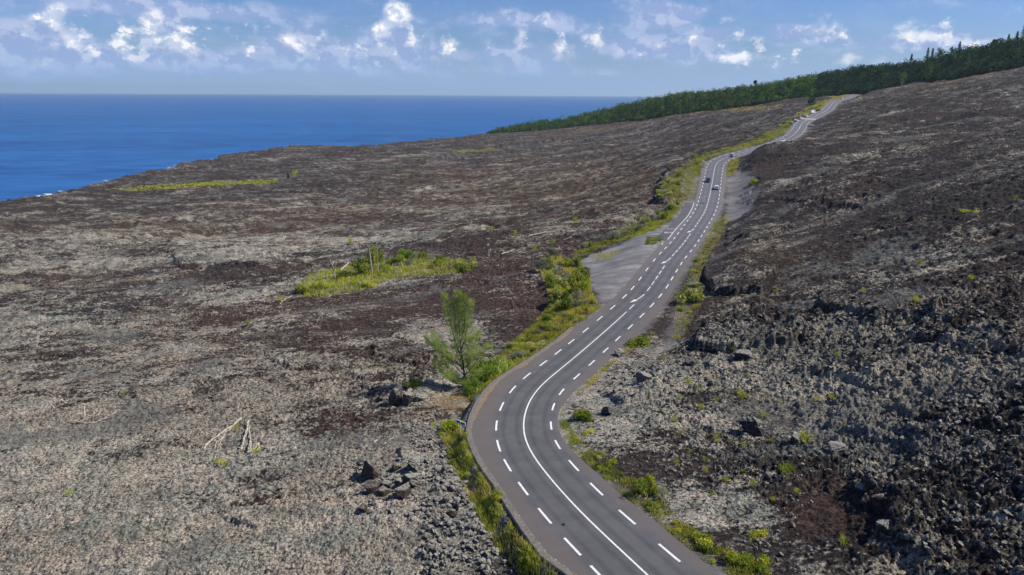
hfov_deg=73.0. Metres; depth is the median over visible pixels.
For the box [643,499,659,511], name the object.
shrub
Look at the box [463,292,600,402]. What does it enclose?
grass
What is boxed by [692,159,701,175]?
grass
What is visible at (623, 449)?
rubble
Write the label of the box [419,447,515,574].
rubble
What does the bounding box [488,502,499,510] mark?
shrub
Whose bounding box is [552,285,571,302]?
shrub
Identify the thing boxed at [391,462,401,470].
boulder
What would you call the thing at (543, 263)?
shrub
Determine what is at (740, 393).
shrub
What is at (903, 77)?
tree
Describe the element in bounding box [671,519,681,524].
shrub
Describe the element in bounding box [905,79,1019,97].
grass
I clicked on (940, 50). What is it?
tree
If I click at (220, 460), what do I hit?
shrub
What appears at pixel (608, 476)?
grass
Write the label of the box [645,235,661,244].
grass
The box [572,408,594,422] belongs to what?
shrub
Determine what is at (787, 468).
shrub
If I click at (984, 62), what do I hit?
wood
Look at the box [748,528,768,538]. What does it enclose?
shrub
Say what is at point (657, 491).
shrub
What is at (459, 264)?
shrub
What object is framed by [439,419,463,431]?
shrub
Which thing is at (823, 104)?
grass
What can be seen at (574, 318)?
shrub
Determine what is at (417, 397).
boulder
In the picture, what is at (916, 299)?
plant
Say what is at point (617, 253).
grass
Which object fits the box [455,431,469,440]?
shrub
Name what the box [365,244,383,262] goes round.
shrub
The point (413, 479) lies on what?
boulder
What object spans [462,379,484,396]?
shrub
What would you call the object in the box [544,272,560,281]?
shrub
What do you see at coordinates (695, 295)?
shrub
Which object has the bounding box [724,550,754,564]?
shrub
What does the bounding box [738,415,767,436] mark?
boulder
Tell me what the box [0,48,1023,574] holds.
ground
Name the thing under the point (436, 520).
boulder
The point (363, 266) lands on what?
shrub
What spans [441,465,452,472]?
boulder
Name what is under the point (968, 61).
casuarina tree
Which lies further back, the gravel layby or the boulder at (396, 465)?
the gravel layby
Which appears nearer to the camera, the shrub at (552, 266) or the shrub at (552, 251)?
the shrub at (552, 266)
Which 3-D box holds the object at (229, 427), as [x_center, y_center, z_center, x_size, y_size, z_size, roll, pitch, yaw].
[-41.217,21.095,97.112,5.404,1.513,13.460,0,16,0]
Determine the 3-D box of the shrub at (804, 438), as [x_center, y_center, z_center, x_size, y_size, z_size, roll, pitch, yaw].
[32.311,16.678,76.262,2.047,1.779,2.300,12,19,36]
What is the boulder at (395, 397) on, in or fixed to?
on the ground at (108, 296)
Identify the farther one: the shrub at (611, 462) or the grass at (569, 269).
the grass at (569, 269)
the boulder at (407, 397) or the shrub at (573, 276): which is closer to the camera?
the boulder at (407, 397)
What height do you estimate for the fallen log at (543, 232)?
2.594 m
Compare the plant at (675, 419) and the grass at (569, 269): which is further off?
the grass at (569, 269)
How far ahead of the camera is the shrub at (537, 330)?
133.31 m
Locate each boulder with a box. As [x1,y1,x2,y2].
[358,503,366,511]
[362,460,379,479]
[365,480,380,493]
[377,485,389,495]
[380,480,390,488]
[388,381,402,406]
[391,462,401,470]
[394,482,410,497]
[402,392,412,404]
[402,473,421,486]
[407,456,419,468]
[412,394,426,402]
[433,516,440,526]
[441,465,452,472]
[442,493,451,502]
[443,513,449,520]
[446,509,455,518]
[452,501,459,510]
[601,406,611,414]
[614,348,624,356]
[635,371,652,382]
[685,357,694,365]
[699,264,708,283]
[704,278,715,291]
[734,349,753,359]
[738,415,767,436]
[790,431,801,443]
[827,441,848,451]
[855,483,863,490]
[875,519,890,532]
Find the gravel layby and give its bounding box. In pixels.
[578,232,660,314]
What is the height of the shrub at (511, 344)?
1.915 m
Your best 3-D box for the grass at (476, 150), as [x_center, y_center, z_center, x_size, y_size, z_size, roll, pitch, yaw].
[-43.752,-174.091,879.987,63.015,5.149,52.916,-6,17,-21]
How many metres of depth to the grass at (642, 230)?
215.12 m
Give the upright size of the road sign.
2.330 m
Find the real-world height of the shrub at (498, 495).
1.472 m
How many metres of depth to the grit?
99.96 m
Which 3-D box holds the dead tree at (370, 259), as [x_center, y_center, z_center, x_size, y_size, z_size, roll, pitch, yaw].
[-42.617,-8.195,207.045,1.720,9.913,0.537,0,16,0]
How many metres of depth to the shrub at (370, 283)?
189.82 m
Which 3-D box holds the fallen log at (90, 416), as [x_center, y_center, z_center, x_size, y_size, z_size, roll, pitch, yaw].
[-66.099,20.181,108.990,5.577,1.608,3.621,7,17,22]
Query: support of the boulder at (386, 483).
on the ground at (108, 296)
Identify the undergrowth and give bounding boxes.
[297,256,479,298]
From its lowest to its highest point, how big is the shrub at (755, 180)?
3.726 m
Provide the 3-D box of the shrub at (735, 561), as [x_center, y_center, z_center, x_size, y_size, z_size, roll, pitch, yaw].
[18.583,22.869,57.901,1.020,0.837,1.397,-5,17,-19]
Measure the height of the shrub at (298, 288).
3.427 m
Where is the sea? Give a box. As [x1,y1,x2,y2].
[0,93,664,200]
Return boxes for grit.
[473,330,571,420]
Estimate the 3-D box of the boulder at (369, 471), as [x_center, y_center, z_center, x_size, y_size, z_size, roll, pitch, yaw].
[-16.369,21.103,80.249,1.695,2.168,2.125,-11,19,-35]
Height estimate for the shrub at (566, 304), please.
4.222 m
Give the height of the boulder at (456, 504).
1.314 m
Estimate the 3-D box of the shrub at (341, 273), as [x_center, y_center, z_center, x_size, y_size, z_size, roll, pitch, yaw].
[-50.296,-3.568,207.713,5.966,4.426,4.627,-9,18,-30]
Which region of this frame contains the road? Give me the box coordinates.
[471,94,859,574]
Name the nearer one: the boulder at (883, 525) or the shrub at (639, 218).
the boulder at (883, 525)
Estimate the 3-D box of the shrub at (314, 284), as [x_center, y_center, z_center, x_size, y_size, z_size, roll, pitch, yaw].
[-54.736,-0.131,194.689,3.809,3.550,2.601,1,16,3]
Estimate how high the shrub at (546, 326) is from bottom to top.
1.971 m
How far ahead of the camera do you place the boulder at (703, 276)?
155.48 m
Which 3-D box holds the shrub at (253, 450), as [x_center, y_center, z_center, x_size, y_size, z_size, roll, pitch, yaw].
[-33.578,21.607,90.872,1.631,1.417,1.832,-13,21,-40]
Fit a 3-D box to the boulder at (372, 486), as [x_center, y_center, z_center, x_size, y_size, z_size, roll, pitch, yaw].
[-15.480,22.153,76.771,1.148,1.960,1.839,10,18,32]
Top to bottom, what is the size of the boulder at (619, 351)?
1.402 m
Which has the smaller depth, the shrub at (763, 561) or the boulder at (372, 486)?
the shrub at (763, 561)
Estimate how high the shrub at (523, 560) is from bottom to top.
0.870 m
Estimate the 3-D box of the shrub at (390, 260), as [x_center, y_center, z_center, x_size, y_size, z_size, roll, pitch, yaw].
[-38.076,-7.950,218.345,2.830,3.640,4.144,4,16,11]
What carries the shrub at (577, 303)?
on the ground at (108, 296)
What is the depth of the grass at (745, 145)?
312.46 m
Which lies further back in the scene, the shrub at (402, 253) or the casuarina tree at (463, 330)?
the shrub at (402, 253)
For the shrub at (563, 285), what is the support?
on the ground at (108, 296)
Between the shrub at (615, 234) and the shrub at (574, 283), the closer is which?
the shrub at (574, 283)
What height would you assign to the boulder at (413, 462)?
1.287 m
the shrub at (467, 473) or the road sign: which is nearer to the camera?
the shrub at (467, 473)
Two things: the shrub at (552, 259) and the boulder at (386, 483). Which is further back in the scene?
the shrub at (552, 259)
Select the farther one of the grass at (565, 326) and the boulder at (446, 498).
the grass at (565, 326)
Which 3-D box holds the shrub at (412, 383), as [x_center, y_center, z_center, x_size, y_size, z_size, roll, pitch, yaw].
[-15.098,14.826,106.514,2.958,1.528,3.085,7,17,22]
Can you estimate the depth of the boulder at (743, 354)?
107.16 m
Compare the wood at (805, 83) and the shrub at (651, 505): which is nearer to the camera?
the shrub at (651, 505)
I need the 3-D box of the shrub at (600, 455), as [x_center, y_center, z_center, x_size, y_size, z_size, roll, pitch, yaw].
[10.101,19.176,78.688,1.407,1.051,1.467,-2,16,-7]
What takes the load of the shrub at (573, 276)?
on the ground at (108, 296)
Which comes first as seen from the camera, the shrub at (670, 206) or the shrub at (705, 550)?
the shrub at (705, 550)
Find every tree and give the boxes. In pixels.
[367,244,372,272]
[421,289,494,386]
[808,96,815,104]
[899,72,907,83]
[926,61,932,80]
[935,47,943,54]
[964,53,970,70]
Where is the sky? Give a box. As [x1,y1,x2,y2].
[0,0,1023,95]
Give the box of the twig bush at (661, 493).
[658,480,665,499]
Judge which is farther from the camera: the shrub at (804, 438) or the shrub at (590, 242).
the shrub at (590, 242)
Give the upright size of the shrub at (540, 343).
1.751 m
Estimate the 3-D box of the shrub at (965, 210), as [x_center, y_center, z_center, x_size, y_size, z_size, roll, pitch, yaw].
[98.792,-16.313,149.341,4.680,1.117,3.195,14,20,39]
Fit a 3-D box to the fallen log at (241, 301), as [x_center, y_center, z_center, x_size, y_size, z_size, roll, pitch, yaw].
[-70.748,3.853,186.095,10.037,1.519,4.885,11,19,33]
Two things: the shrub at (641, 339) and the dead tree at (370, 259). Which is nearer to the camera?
the shrub at (641, 339)
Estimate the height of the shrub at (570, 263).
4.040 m
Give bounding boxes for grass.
[105,179,277,190]
[440,424,557,574]
[456,147,497,151]
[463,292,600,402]
[538,255,598,317]
[559,406,771,574]
[572,204,682,256]
[576,332,654,394]
[593,251,620,260]
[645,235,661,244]
[658,117,792,201]
[672,214,729,338]
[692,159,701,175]
[726,158,738,175]
[729,104,782,111]
[794,94,848,116]
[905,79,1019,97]
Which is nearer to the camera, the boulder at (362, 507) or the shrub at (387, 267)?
the boulder at (362, 507)
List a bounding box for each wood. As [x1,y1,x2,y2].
[485,71,818,133]
[814,35,1023,96]
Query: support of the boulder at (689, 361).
on the ground at (108, 296)
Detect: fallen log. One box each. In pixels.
[74,406,106,423]
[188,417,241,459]
[232,300,264,303]
[529,231,556,235]
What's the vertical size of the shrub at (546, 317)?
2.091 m
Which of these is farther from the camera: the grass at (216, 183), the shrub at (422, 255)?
the grass at (216, 183)
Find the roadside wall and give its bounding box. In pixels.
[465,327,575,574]
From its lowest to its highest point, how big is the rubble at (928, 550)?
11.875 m
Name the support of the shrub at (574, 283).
on the ground at (108, 296)
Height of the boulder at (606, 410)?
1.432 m
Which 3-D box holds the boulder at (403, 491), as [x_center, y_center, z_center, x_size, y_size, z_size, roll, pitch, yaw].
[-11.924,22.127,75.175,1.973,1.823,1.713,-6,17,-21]
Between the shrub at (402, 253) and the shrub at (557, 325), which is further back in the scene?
the shrub at (402, 253)
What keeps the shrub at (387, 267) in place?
on the ground at (108, 296)
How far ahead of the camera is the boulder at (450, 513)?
69.58 m
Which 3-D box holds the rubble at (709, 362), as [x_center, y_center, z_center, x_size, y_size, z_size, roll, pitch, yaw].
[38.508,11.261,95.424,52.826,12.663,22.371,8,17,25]
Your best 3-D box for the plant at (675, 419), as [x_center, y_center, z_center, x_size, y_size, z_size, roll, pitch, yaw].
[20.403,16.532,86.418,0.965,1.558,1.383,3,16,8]
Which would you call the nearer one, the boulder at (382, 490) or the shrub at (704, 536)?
the shrub at (704, 536)
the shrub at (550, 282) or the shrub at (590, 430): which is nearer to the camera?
the shrub at (590, 430)
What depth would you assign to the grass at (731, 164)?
306.60 m
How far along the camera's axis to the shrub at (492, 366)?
109.58 m
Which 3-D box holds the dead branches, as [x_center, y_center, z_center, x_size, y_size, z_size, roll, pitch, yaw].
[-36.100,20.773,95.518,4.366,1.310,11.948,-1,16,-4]
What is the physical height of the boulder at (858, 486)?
0.712 m
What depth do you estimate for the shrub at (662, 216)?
227.24 m
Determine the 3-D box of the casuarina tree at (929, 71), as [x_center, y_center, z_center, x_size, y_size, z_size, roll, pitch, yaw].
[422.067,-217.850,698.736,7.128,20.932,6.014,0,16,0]
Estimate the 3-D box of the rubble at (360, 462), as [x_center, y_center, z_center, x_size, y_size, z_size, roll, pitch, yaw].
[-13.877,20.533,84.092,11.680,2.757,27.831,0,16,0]
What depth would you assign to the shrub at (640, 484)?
69.57 m
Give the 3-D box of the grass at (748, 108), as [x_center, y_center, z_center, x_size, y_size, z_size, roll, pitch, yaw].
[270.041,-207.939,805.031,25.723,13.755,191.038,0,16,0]
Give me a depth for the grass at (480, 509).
69.43 m
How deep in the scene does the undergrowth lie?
203.62 m
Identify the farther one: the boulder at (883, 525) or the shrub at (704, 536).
the shrub at (704, 536)
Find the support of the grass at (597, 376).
on the ground at (108, 296)
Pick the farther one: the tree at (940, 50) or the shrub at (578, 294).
the tree at (940, 50)
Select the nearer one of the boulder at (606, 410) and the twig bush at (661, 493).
the twig bush at (661, 493)
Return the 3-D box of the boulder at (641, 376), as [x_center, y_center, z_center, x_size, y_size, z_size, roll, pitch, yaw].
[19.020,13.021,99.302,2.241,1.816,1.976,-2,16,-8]
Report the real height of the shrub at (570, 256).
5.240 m
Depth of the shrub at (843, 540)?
57.23 m
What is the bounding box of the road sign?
[456,419,465,432]
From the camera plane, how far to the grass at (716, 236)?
166.24 m
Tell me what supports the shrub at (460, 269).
on the ground at (108, 296)
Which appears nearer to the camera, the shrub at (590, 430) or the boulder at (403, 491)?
the boulder at (403, 491)
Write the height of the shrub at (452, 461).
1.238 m
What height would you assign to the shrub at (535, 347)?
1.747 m
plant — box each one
[672,415,678,422]
[912,294,922,304]
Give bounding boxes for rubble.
[350,411,442,517]
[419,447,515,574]
[582,398,831,573]
[593,343,1023,401]
[696,294,1023,565]
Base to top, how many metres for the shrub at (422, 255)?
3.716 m
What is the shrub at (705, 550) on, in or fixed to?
on the ground at (108, 296)
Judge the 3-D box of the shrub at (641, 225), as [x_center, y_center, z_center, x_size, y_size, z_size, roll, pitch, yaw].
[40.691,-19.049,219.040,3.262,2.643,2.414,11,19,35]
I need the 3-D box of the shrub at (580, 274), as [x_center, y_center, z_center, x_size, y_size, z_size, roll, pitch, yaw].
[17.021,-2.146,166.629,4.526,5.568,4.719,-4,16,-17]
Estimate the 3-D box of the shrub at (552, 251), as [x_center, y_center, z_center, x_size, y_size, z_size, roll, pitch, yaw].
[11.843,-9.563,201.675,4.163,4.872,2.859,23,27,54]
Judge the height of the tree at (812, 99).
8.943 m
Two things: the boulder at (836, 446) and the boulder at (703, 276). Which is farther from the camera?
the boulder at (703, 276)
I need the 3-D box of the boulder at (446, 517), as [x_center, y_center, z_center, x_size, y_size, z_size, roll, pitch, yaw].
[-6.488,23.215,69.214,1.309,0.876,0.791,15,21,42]
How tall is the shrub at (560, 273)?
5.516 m
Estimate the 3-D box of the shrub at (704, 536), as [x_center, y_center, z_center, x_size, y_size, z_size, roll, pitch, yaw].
[16.884,22.265,60.845,1.681,1.114,1.303,6,16,18]
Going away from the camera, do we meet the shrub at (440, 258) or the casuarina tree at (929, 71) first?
the shrub at (440, 258)
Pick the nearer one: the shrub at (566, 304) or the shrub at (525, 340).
the shrub at (525, 340)
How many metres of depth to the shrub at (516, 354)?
120.05 m
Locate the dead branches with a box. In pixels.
[228,420,260,456]
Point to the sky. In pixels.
(294, 47)
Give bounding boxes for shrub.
[214,459,229,466]
[250,445,261,454]
[295,284,308,292]
[311,281,323,287]
[335,269,354,279]
[352,256,372,273]
[363,279,376,287]
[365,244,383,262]
[383,264,392,269]
[387,257,393,263]
[396,248,413,261]
[403,377,422,387]
[419,252,427,257]
[434,254,446,264]
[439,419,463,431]
[447,458,458,465]
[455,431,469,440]
[456,262,464,268]
[456,264,470,271]
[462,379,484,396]
[462,469,470,477]
[468,357,509,380]
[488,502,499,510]
[492,487,502,503]
[506,341,517,347]
[512,349,528,357]
[518,337,535,343]
[518,556,528,569]
[533,345,543,351]
[534,329,545,333]
[535,257,550,269]
[537,340,547,346]
[541,257,554,264]
[541,314,551,320]
[542,323,554,331]
[543,264,555,269]
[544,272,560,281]
[546,247,559,256]
[546,278,555,287]
[552,264,569,277]
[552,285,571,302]
[552,322,561,328]
[553,279,566,288]
[554,297,572,310]
[564,258,573,266]
[565,273,578,282]
[566,252,579,259]
[568,316,577,321]
[570,276,589,292]
[571,288,584,298]
[571,301,583,306]
[572,256,581,266]
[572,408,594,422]
[575,267,590,281]
[582,240,594,246]
[583,428,594,435]
[594,461,601,468]
[595,450,605,459]
[605,457,616,466]
[607,232,617,239]
[626,333,650,347]
[634,472,657,496]
[636,214,645,223]
[637,223,645,227]
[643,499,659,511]
[654,485,667,497]
[658,213,666,219]
[667,202,675,209]
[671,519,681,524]
[675,288,704,303]
[689,529,713,548]
[696,533,713,547]
[696,543,711,554]
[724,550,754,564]
[726,557,740,564]
[736,388,746,398]
[747,177,758,185]
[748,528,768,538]
[753,553,772,573]
[775,460,795,477]
[795,428,816,443]
[839,531,849,547]
[957,209,979,213]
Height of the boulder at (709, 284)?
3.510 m
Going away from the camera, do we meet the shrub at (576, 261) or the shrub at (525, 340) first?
the shrub at (525, 340)
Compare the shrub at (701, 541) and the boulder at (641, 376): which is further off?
the boulder at (641, 376)
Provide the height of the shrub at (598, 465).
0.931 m
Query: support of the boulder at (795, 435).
on the ground at (108, 296)
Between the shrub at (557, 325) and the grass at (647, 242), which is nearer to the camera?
the shrub at (557, 325)

